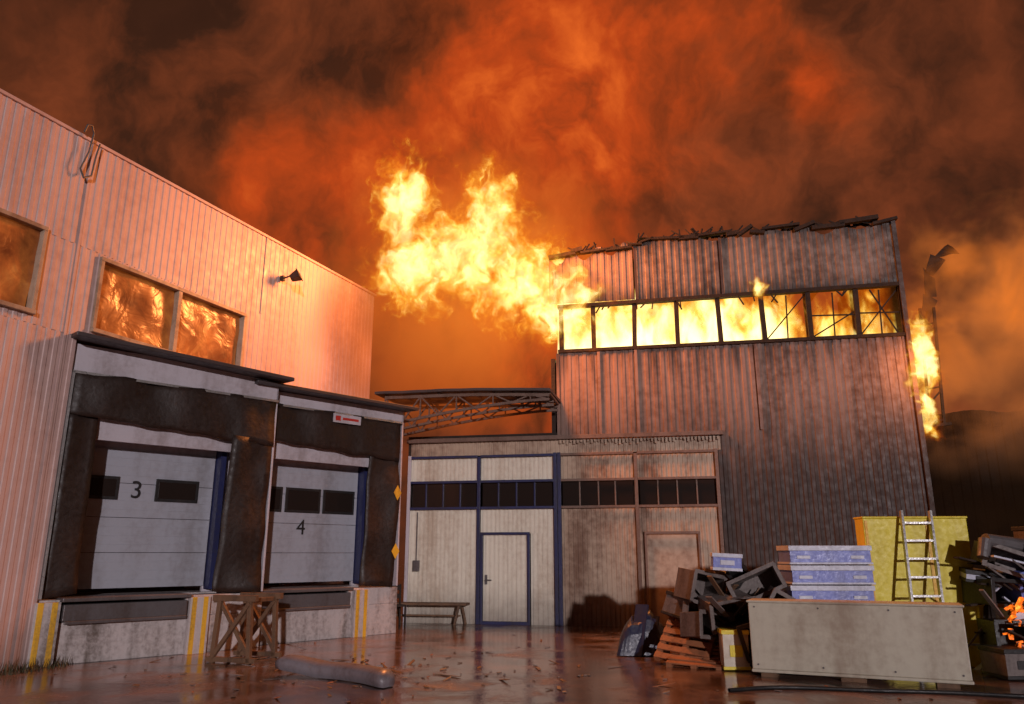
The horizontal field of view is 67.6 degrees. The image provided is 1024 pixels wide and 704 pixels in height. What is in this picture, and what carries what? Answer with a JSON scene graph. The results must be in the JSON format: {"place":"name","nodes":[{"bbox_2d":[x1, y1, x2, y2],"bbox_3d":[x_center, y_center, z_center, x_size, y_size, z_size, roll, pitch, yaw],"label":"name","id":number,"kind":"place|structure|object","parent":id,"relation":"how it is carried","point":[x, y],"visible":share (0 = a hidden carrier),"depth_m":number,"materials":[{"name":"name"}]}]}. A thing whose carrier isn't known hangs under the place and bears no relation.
{"place":"outdoors","nodes":[
{"label":"outdoors","id":0,"kind":"place"},
{"bbox_2d":[14,238,279,591],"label":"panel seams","id":1,"kind":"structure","parent":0,"point":[146,588],"depth_m":21.50,"materials":[{"name":"grey metal"}]},
{"bbox_2d":[0,559,1023,703],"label":"ground","id":2,"kind":"structure","parent":0,"point":[593,651],"depth_m":10.09,"materials":[{"name":"concrete"}]},
{"bbox_2d":[0,653,69,676],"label":"weeds","id":3,"kind":"object","parent":2,"relation":"on","point":[11,671],"visible":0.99,"depth_m":10.86,"materials":[{"name":"plant"}]},
{"bbox_2d":[26,331,294,668],"bbox_3d":[-6.369,2.602,13.564,3.790,5.099,2.518,14,-20,-43],"label":"loading dock","id":4,"kind":"object","parent":2,"relation":"on","point":[191,438],"visible":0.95,"depth_m":13.03,"materials":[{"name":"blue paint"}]},
{"bbox_2d":[89,475,198,502],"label":"door windows","id":5,"kind":"structure","parent":4,"relation":"in","point":[101,486],"depth_m":13.43,"materials":[{"name":"black glass"}]},
{"bbox_2d":[77,447,215,588],"bbox_3d":[-6.307,2.880,13.240,2.163,2.287,0.054,14,-20,-43],"label":"sectional door","id":6,"kind":"structure","parent":4,"relation":"in","point":[103,532],"depth_m":13.18,"materials":[{"name":"white metal"}]},
{"bbox_2d":[0,93,373,671],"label":"cladding","id":7,"kind":"structure","parent":2,"relation":"on","point":[313,329],"depth_m":12.76,"materials":[{"name":"white metal"}]},
{"bbox_2d":[0,208,246,365],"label":"window frames","id":8,"kind":"structure","parent":7,"relation":"attached to","point":[30,307],"depth_m":12.97,"materials":[{"name":"white metal"}]},
{"bbox_2d":[0,216,239,364],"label":"window panes","id":9,"kind":"object","parent":8,"relation":"in","point":[135,308],"visible":0.95,"depth_m":13.57,"materials":[{"name":"glass"}]},
{"bbox_2d":[12,143,267,669],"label":"panel seams","id":10,"kind":"object","parent":7,"relation":"attached to","point":[50,428],"visible":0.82,"depth_m":11.88,"materials":[{"name":"grey metal"}]},
{"bbox_2d":[0,88,375,296],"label":"roof flashing","id":11,"kind":"object","parent":7,"relation":"attached to","point":[53,119],"visible":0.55,"depth_m":14.31,"materials":[{"name":"white metal"}]},
{"bbox_2d":[80,124,100,178],"bbox_3d":[-7.040,-3.328,12.797,0.102,0.958,0.352,-6,-16,22],"label":"cable loop","id":12,"kind":"object","parent":11,"relation":"attached to","point":[86,156],"visible":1,"depth_m":12.80,"materials":[{"name":"grey rubber"}]},
{"bbox_2d":[280,268,302,281],"bbox_3d":[-4.902,-1.697,17.119,0.514,0.268,0.252,-6,-16,22],"label":"flood lamp","id":13,"kind":"object","parent":7,"relation":"attached to","point":[295,275],"visible":1,"depth_m":17.01,"materials":[{"name":"black metal"}]},
{"bbox_2d":[205,592,283,663],"bbox_3d":[-4.188,4.343,12.098,0.881,0.987,0.992,-3,-15,11],"label":"wooden trestle","id":14,"kind":"object","parent":2,"relation":"on","point":[248,612],"visible":1,"depth_m":11.82,"materials":[{"name":"brown wood"}]},
{"bbox_2d":[184,379,418,644],"bbox_3d":[-4.312,3.345,15.928,2.518,4.869,3.850,-14,-20,43],"label":"loading dock","id":15,"kind":"object","parent":2,"relation":"on","point":[337,462],"visible":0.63,"depth_m":15.77,"materials":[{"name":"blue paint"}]},
{"bbox_2d":[264,464,357,582],"bbox_3d":[-4.225,3.518,15.655,0.054,2.287,2.404,-14,-20,43],"label":"sectional door","id":16,"kind":"structure","parent":15,"relation":"in","point":[323,553],"depth_m":15.69,"materials":[{"name":"white metal"}]},
{"bbox_2d":[269,486,354,514],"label":"door windows","id":17,"kind":"structure","parent":15,"relation":"in","point":[298,500],"depth_m":15.78,"materials":[{"name":"black glass"}]},
{"bbox_2d":[275,654,394,687],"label":"fallen bumper beam","id":18,"kind":"structure","parent":2,"relation":"on","point":[376,676],"depth_m":10.04,"materials":[{"name":"grey metal"}]},
{"bbox_2d":[393,584,405,626],"bbox_3d":[-2.728,5.858,17.709,0.440,0.921,0.480,7,-16,-24],"label":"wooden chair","id":19,"kind":"object","parent":2,"relation":"on","point":[399,605],"visible":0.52,"depth_m":17.87,"materials":[{"name":"brown wood"}]},
{"bbox_2d":[396,602,469,624],"bbox_3d":[-2.000,6.178,18.071,1.960,0.494,0.400,-3,-15,10],"label":"wooden bench","id":20,"kind":"object","parent":2,"relation":"on","point":[459,605],"visible":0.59,"depth_m":17.99,"materials":[{"name":"brown wood"}]},
{"bbox_2d":[403,452,562,625],"bbox_3d":[-0.719,4.487,18.547,3.880,4.000,0.090,-3,-15,11],"label":"blue gate frame","id":21,"kind":"object","parent":2,"relation":"on","point":[556,480],"visible":1,"depth_m":18.50,"materials":[{"name":"paint"}]},
{"bbox_2d":[406,456,554,624],"bbox_3d":[-0.766,4.543,18.604,3.640,3.920,0.012,-3,-15,11],"label":"gate sheeting","id":22,"kind":"object","parent":21,"relation":"attached to","point":[446,549],"visible":1,"depth_m":18.63,"materials":[{"name":"beige metal"}]},
{"bbox_2d":[412,512,419,570],"bbox_3d":[-2.343,4.665,18.830,0.150,1.400,0.100,-3,-15,11],"label":"switch box","id":23,"kind":"object","parent":22,"relation":"attached to","point":[416,564],"visible":1,"depth_m":18.67,"materials":[{"name":"grey metal"}]},
{"bbox_2d":[483,535,527,621],"bbox_3d":[-0.156,5.378,18.241,1.090,1.980,0.014,-3,-15,11],"label":"personnel door","id":24,"kind":"structure","parent":21,"relation":"attached to","point":[505,572],"depth_m":18.24,"materials":[{"name":"white metal"}]},
{"bbox_2d":[54,631,932,703],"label":"scattered debris","id":25,"kind":"object","parent":2,"relation":"on","point":[444,669],"visible":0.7,"depth_m":10.44,"materials":[{"name":"brown wood"}]},
{"bbox_2d":[407,430,726,608],"bbox_3d":[1.161,4.184,18.222,7.800,4.420,0.120,-3,-15,11],"label":"rusty gate frame","id":26,"kind":"object","parent":2,"relation":"on","point":[636,478],"visible":0.88,"depth_m":18.13,"materials":[{"name":"metal"}]},
{"bbox_2d":[412,479,716,507],"bbox_3d":[1.125,3.435,18.522,7.390,0.580,0.020,-3,-15,11],"label":"window band","id":27,"kind":"object","parent":26,"relation":"attached to","point":[687,493],"depth_m":18.46,"materials":[{"name":"black glass"}]},
{"bbox_2d":[411,435,720,456],"bbox_3d":[1.169,2.318,18.756,7.640,0.340,0.080,-3,-15,11],"label":"strip","id":28,"kind":"object","parent":26,"relation":"attached to","point":[583,445],"visible":1,"depth_m":18.73,"materials":[{"name":"grey metal"}]},
{"bbox_2d":[561,452,720,626],"bbox_3d":[2.982,4.354,17.890,3.640,3.920,0.050,-3,-15,11],"label":"gate sheeting","id":29,"kind":"object","parent":26,"relation":"attached to","point":[600,569],"visible":0.94,"depth_m":17.86,"materials":[{"name":"beige metal"}]},
{"bbox_2d":[617,608,669,655],"bbox_3d":[2.200,4.661,12.835,1.040,0.724,0.800,0,-15,0],"label":"tarpaulin heap","id":30,"kind":"object","parent":2,"relation":"on","point":[630,635],"visible":0.66,"depth_m":12.49,"materials":[{"name":"plastic"}]},
{"bbox_2d":[634,604,659,656],"bbox_3d":[2.175,4.571,12.565,0.368,0.795,0.430,-10,-18,34],"label":"blue plank","id":31,"kind":"object","parent":2,"relation":"on","point":[641,613],"visible":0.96,"depth_m":12.61,"materials":[{"name":"wood"}]},
{"bbox_2d":[408,287,901,623],"bbox_3d":[4.177,2.864,22.778,12.120,9.300,9.000,-3,-15,11],"label":"structure","id":32,"kind":"object","parent":2,"relation":"on","point":[867,302],"visible":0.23,"depth_m":19.32,"materials":[{"name":"metal"}]},
{"bbox_2d":[559,260,855,348],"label":"rafters","id":33,"kind":"object","parent":32,"relation":"on","point":[704,305],"visible":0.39,"depth_m":22.82,"materials":[{"name":"black metal"}]},
{"bbox_2d":[654,610,717,667],"bbox_3d":[2.729,4.370,11.780,0.808,0.853,0.970,-10,-18,34],"label":"wooden pallet","id":34,"kind":"object","parent":2,"relation":"on","point":[670,634],"visible":0.51,"depth_m":11.60,"materials":[{"name":"brown wood"}]},
{"bbox_2d":[682,575,759,642],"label":"scrap boards","id":35,"kind":"object","parent":34,"relation":"on","point":[716,605],"visible":0.41,"depth_m":11.56,"materials":[{"name":"brown wood"}]},
{"bbox_2d":[673,567,727,607],"bbox_3d":[2.950,3.716,12.037,0.688,0.628,0.561,6,-16,-20],"label":"open crate","id":36,"kind":"object","parent":35,"relation":"on","point":[691,585],"visible":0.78,"depth_m":11.99,"materials":[{"name":"wood"}]},
{"bbox_2d":[697,589,755,634],"bbox_3d":[3.259,3.924,11.570,0.805,0.619,0.597,2,-15,-8],"label":"open crate","id":37,"kind":"object","parent":35,"relation":"on","point":[728,601],"visible":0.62,"depth_m":11.54,"materials":[{"name":"grey wood"}]},
{"bbox_2d":[726,561,786,607],"bbox_3d":[3.732,3.586,11.766,0.883,0.721,0.570,-3,-15,11],"label":"open crate","id":38,"kind":"object","parent":35,"relation":"on","point":[764,578],"visible":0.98,"depth_m":11.83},
{"bbox_2d":[710,553,742,571],"bbox_3d":[3.283,3.217,11.717,0.457,0.277,0.330,-2,-15,8],"label":"case","id":39,"kind":"object","parent":38,"relation":"on","point":[725,562],"visible":1,"depth_m":11.57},
{"bbox_2d":[714,562,749,588],"bbox_3d":[3.443,3.474,12.092,0.523,0.533,0.387,11,-18,-35],"label":"open crate","id":40,"kind":"object","parent":38,"relation":"on","point":[730,575],"visible":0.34,"depth_m":12.05,"materials":[{"name":"black paint"}]},
{"bbox_2d":[764,586,794,598],"bbox_3d":[4.036,3.903,11.370,0.829,0.806,0.571,-2,-15,7],"label":"open crate","id":41,"kind":"object","parent":35,"relation":"on","point":[775,593],"visible":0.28,"depth_m":11.20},
{"bbox_2d":[666,643,722,669],"bbox_3d":[2.845,4.585,11.546,0.803,0.356,1.100,-7,-16,24],"label":"wooden pallet","id":42,"kind":"object","parent":2,"relation":"on","point":[694,662],"visible":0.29,"depth_m":11.23,"materials":[{"name":"brown wood"}]},
{"bbox_2d":[680,609,734,639],"bbox_3d":[2.957,4.138,11.618,0.692,0.484,0.552,7,-16,-24],"label":"open crate","id":43,"kind":"object","parent":42,"relation":"on","point":[691,624],"visible":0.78,"depth_m":11.47,"materials":[{"name":"brown wood"}]},
{"bbox_2d":[717,628,750,669],"bbox_3d":[3.200,4.275,11.024,0.390,0.535,0.350,-1,-15,5],"label":"battery box","id":44,"kind":"object","parent":2,"relation":"on","point":[732,656],"visible":0.91,"depth_m":10.88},
{"bbox_2d":[725,617,751,662],"bbox_3d":[3.601,4.149,11.200,0.848,0.682,0.624,1,-15,-5],"label":"open crate","id":45,"kind":"object","parent":2,"relation":"on","point":[739,625],"visible":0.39,"depth_m":10.93,"materials":[{"name":"black paint"}]},
{"bbox_2d":[556,220,935,515],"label":"tower seams","id":46,"kind":"object","parent":2,"relation":"on","point":[931,504],"visible":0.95,"depth_m":18.10,"materials":[{"name":"grey metal"}]},
{"bbox_2d":[375,388,560,405],"bbox_3d":[-1.014,1.107,18.594,4.203,0.212,1.852,-3,-15,11],"label":"canopy sheet","id":47,"kind":"object","parent":46,"relation":"attached to","point":[382,394],"visible":0.52,"depth_m":17.93,"materials":[{"name":"black metal"}]},
{"bbox_2d":[384,392,558,435],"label":"canopy trusses","id":48,"kind":"object","parent":47,"relation":"attached to","point":[510,404],"visible":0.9,"depth_m":18.35,"materials":[{"name":"metal"}]},
{"bbox_2d":[548,214,897,260],"bbox_3d":[5.182,-2.934,19.649,8.561,0.830,0.866,-3,-15,11],"label":"ragged roof edge","id":49,"kind":"object","parent":46,"relation":"on","point":[864,221],"visible":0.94,"depth_m":19.22,"materials":[{"name":"black metal"}]},
{"bbox_2d":[557,281,905,352],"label":"charred window frames","id":50,"kind":"structure","parent":46,"relation":"attached to","point":[854,288],"depth_m":18.64,"materials":[{"name":"black metal"}]},
{"bbox_2d":[918,244,958,427],"bbox_3d":[10.037,-0.376,17.965,1.471,4.371,0.487,-3,-15,11],"label":"collapsed ladder cage","id":51,"kind":"object","parent":46,"relation":"attached to","point":[927,310],"visible":0.99,"depth_m":17.94,"materials":[{"name":"black metal"}]},
{"bbox_2d":[746,598,973,688],"bbox_3d":[4.552,3.834,10.177,2.630,0.985,0.590,-7,-16,24],"label":"white steel box","id":52,"kind":"object","parent":2,"relation":"on","point":[860,641],"visible":1,"depth_m":9.91,"materials":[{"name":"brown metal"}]},
{"bbox_2d":[728,685,1023,697],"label":"fire hose","id":53,"kind":"object","parent":2,"relation":"on","point":[882,690],"visible":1,"depth_m":9.14,"materials":[{"name":"black rubber"}]},
{"bbox_2d":[853,516,984,666],"bbox_3d":[6.205,3.609,11.623,1.610,2.160,0.430,-1,-15,4],"label":"yellow cabinet","id":54,"kind":"object","parent":2,"relation":"on","point":[881,536],"visible":0.56,"depth_m":11.59,"materials":[{"name":"paint"}]},
{"bbox_2d":[899,510,943,601],"bbox_3d":[6.030,3.446,11.165,0.446,2.259,0.904,-8,-17,28],"label":"aluminium ladder","id":55,"kind":"object","parent":2,"relation":"on","point":[935,559],"visible":0.63,"depth_m":11.35,"materials":[{"name":"silver metal"}]},
{"bbox_2d":[953,555,1023,669],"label":"scrap metal","id":56,"kind":"object","parent":2,"relation":"on","point":[992,560],"visible":0.56,"depth_m":10.98,"materials":[{"name":"metal"}]},
{"bbox_2d":[959,567,1006,586],"bbox_3d":[6.952,3.320,11.324,0.549,0.287,0.440,-4,-15,15],"label":"case","id":57,"kind":"object","parent":56,"relation":"on","point":[972,575],"visible":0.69,"depth_m":11.18,"materials":[{"name":"black paint"}]},
{"bbox_2d":[969,541,1023,578],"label":"open crate","id":58,"kind":"object","parent":56,"relation":"on","point":[1008,567],"visible":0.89,"depth_m":11.35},
{"bbox_2d":[977,534,1023,559],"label":"duct pipe","id":59,"kind":"object","parent":58,"relation":"on","point":[986,543],"visible":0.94,"depth_m":11.02,"materials":[{"name":"grey metal"}]},
{"bbox_2d":[976,618,1023,645],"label":"open crate","id":60,"kind":"object","parent":56,"relation":"on","point":[993,629],"visible":0.49,"depth_m":10.88,"materials":[{"name":"black paint"}]},
{"bbox_2d":[977,644,1023,679],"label":"steel cabinet","id":61,"kind":"object","parent":2,"relation":"on","point":[1006,661],"visible":0.89,"depth_m":10.11,"materials":[{"name":"grey metal"}]},
{"bbox_2d":[1002,597,1023,647],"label":"glowing embers","id":62,"kind":"object","parent":2,"relation":"on","point":[1015,609],"visible":0.73,"depth_m":10.48,"materials":[{"name":"orange"}]},
{"bbox_2d":[1011,526,1023,538],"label":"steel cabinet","id":63,"kind":"object","parent":2,"relation":"on","point":[1018,532],"visible":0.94,"depth_m":11.83,"materials":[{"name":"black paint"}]},
{"bbox_2d":[0,0,1023,558],"label":"sky","id":64,"kind":"structure","parent":0,"point":[433,156],"materials":[{"name":"orange"}]},
{"bbox_2d":[549,222,897,304],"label":"tower upper cladding","id":65,"kind":"structure","parent":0,"point":[775,259],"depth_m":19.05,"materials":[{"name":"grey metal"}]},
{"bbox_2d":[557,336,928,570],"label":"tower cladding","id":66,"kind":"structure","parent":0,"point":[828,453],"depth_m":17.82,"materials":[{"name":"grey metal"}]},
{"bbox_2d":[922,410,1023,617],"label":"side annex wall","id":67,"kind":"structure","parent":0,"point":[976,461],"depth_m":20.90,"materials":[{"name":"black metal"}]},
{"bbox_3d":[4.819,3.982,11.618,1.285,0.275,0.733,0,-15,0],"label":"metal case","id":68,"kind":"object","parent":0,"visible":0},
{"bbox_2d":[781,584,874,600],"bbox_3d":[4.801,3.702,11.692,1.240,0.275,0.640,-1,-15,3],"label":"metal case","id":69,"kind":"object","parent":68,"relation":"on","point":[836,592],"visible":0.55,"depth_m":11.41,"materials":[{"name":"blue metal"}]},
{"bbox_2d":[778,565,875,584],"bbox_3d":[4.820,3.422,11.766,1.259,0.275,0.678,0,-15,0],"label":"metal case","id":70,"kind":"object","parent":69,"relation":"on","point":[830,574],"visible":0.91,"depth_m":11.47,"materials":[{"name":"blue metal"}]},
{"bbox_2d":[776,546,872,563],"bbox_3d":[4.820,3.141,11.840,1.240,0.275,0.640,-1,-15,3],"label":"metal case","id":71,"kind":"object","parent":70,"relation":"on","point":[824,554],"visible":1,"depth_m":11.55,"materials":[{"name":"blue metal"}]},
{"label":"steel cabinet","id":72,"kind":"object","parent":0,"visible":0},
{"bbox_2d":[661,590,697,619],"bbox_3d":[2.754,4.114,12.255,0.629,0.570,0.482,11,-19,-37],"label":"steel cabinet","id":73,"kind":"object","parent":72,"relation":"on","point":[672,606],"visible":0.38,"depth_m":12.12,"materials":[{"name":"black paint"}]},
{"bbox_2d":[670,589,719,656],"bbox_3d":[2.978,4.362,12.333,0.800,0.988,0.627,-5,-16,19],"label":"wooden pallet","id":74,"kind":"object","parent":72,"relation":"on","point":[674,627],"visible":0.06,"depth_m":12.31,"materials":[{"name":"brown wood"}]},
{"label":"open crate","id":75,"kind":"object","parent":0,"visible":0},
{"bbox_2d":[996,601,1023,626],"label":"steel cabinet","id":76,"kind":"object","parent":75,"relation":"on","point":[1020,615],"visible":0.32,"depth_m":10.82,"materials":[{"name":"grey metal"}]},
{"bbox_2d":[961,577,1023,607],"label":"open crate","id":77,"kind":"object","parent":76,"relation":"on","point":[971,593],"visible":0.69,"depth_m":11.04,"materials":[{"name":"black paint"}]},
{"bbox_2d":[997,569,1023,601],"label":"open crate","id":78,"kind":"object","parent":76,"relation":"on","point":[1014,595],"visible":0.29,"depth_m":11.20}
]}

